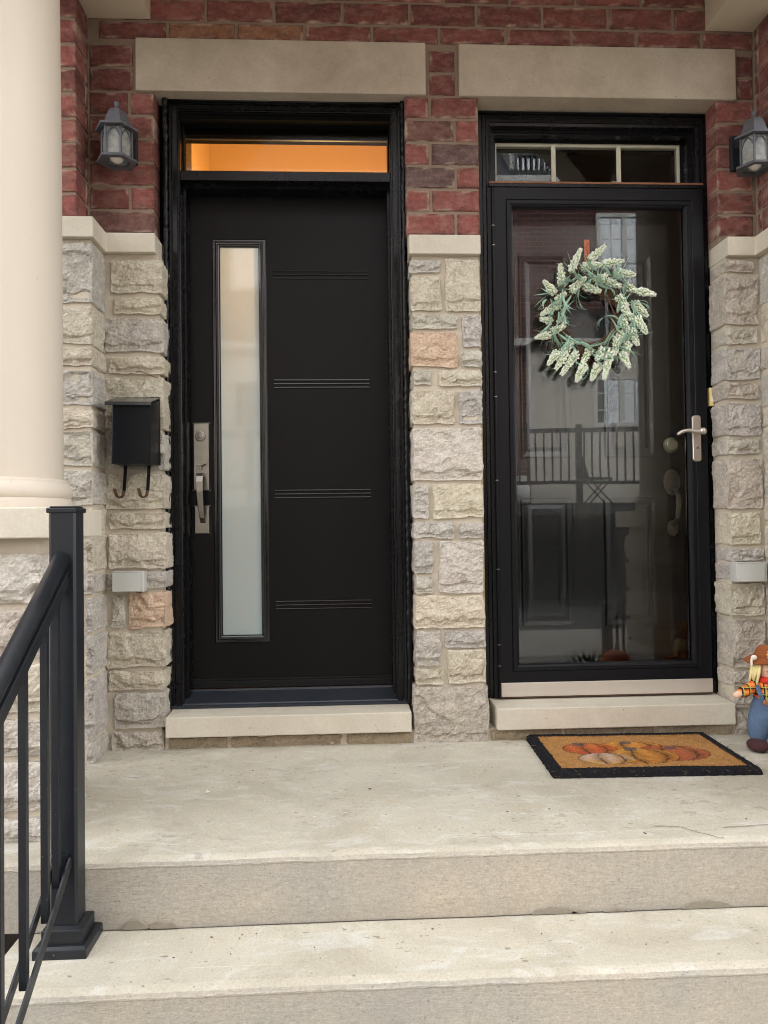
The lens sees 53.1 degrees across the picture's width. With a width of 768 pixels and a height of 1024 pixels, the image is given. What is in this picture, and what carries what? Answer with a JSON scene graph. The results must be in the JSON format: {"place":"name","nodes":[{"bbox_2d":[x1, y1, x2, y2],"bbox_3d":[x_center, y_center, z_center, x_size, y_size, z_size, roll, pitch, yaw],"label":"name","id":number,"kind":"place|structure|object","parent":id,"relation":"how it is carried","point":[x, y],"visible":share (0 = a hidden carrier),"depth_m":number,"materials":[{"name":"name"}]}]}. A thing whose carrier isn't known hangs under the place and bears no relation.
{"place":"outdoors","nodes":[
{"label":"outdoors","id":0,"kind":"place"},
{"bbox_2d":[5,934,17,954],"bbox_3d":[-2.097,1.262,1.807,2.360,0.176,2.200,-1,-1,-3],"label":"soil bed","id":1,"kind":"object","parent":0,"point":[11,940],"visible":0.01,"depth_m":2.14,"materials":[{"name":"brown soil"}]},
{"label":"ground","id":2,"kind":"structure","parent":0,"visible":0},
{"bbox_2d":[0,0,767,841],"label":"brick townhouse","id":3,"kind":"structure","parent":2,"relation":"on","point":[300,260],"depth_m":3.11,"materials":[{"name":"stone"}]},
{"bbox_2d":[95,101,137,170],"bbox_3d":[-1.013,-1.439,2.930,0.161,0.238,0.172,-1,-1,-3],"label":"wall lantern","id":4,"kind":"object","parent":3,"relation":"attached to","point":[116,130],"depth_m":2.89,"materials":[{"name":"metal"}]},
{"bbox_2d":[112,571,146,591],"bbox_3d":[-0.961,0.262,2.908,0.118,0.077,0.059,-1,-1,-3],"label":"outlet cover","id":5,"kind":"object","parent":3,"relation":"attached to","point":[129,581],"visible":1,"depth_m":2.88,"materials":[{"name":"grey plastic"}]},
{"bbox_2d":[104,397,160,497],"bbox_3d":[-0.930,-0.246,2.859,0.166,0.388,0.156,-1,-1,-3],"label":"mailbox","id":6,"kind":"object","parent":3,"relation":"attached to","point":[136,435],"visible":1,"depth_m":2.80,"materials":[{"name":"black metal"}]},
{"bbox_2d":[190,197,391,688],"bbox_3d":[-0.390,-0.305,3.212,0.847,2.060,0.107,-1,-1,-3],"label":"front door","id":7,"kind":"structure","parent":3,"relation":"in","point":[291,562],"depth_m":3.22,"materials":[{"name":"black metal"}]},
{"bbox_2d":[584,240,591,270],"bbox_3d":[0.832,-1.047,3.135,0.022,0.138,0.038,-1,-1,-3],"label":"wreath hanger","id":8,"kind":"object","parent":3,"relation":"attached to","point":[586,248],"visible":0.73,"depth_m":3.15,"materials":[{"name":"orange metal"}]},
{"bbox_2d":[526,243,656,382],"bbox_3d":[0.844,-0.805,3.115,0.523,0.564,0.213,-1,-1,-3],"label":"flower wreath","id":9,"kind":"object","parent":8,"relation":"hanging from","point":[608,285],"visible":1,"depth_m":3.11,"materials":[{"name":"green plant"}]},
{"bbox_2d":[486,187,712,697],"bbox_3d":[0.884,-0.292,3.132,0.900,2.080,0.092,-1,-1,-3],"label":"storm door","id":10,"kind":"structure","parent":3,"relation":"in","point":[512,678],"depth_m":3.14,"materials":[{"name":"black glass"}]},
{"bbox_2d":[512,209,690,662],"bbox_3d":[0.889,-0.292,3.246,0.900,2.080,0.094,-1,-1,-3],"label":"panel door","id":11,"kind":"structure","parent":3,"relation":"in","point":[603,536],"depth_m":3.25,"materials":[{"name":"glass"}]},
{"bbox_2d":[707,388,714,405],"bbox_3d":[1.359,-0.477,3.190,0.028,0.075,0.023,-1,-1,-3],"label":"doorbell","id":12,"kind":"object","parent":3,"relation":"attached to","point":[709,397],"visible":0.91,"depth_m":3.18,"materials":[{"name":"gold plastic"}]},
{"bbox_2d":[729,110,767,176],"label":"wall lantern","id":13,"kind":"object","parent":3,"relation":"attached to","point":[748,151],"depth_m":3.01,"materials":[{"name":"metal"}]},
{"bbox_2d":[730,561,766,581],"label":"outlet cover","id":14,"kind":"object","parent":3,"relation":"attached to","point":[748,571],"visible":1,"depth_m":3.00,"materials":[{"name":"grey plastic"}]},
{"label":"walkway","id":15,"kind":"structure","parent":0,"visible":0},
{"bbox_2d":[4,734,767,1023],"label":"concrete steps","id":16,"kind":"structure","parent":15,"relation":"on","point":[182,867],"depth_m":1.98,"materials":[{"name":"grey concrete"}]},
{"bbox_2d":[0,506,102,1023],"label":"stair railing","id":17,"kind":"object","parent":16,"relation":"on","point":[72,929],"visible":1,"depth_m":1.81,"materials":[{"name":"black metal"}]},
{"bbox_2d":[172,747,746,957],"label":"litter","id":18,"kind":"object","parent":16,"relation":"on","point":[347,812],"visible":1,"depth_m":2.22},
{"bbox_2d":[524,732,762,777],"bbox_3d":[0.907,0.864,2.770,0.725,0.030,0.488,-1,-1,-1],"label":"doormat","id":19,"kind":"object","parent":16,"relation":"on","point":[614,755],"visible":1,"depth_m":2.71,"materials":[{"name":"orange wicker"}]},
{"bbox_2d":[733,645,767,752],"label":"scarecrow doll","id":20,"kind":"object","parent":16,"relation":"on","point":[756,685],"visible":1,"depth_m":2.82,"materials":[{"name":"fabric"}]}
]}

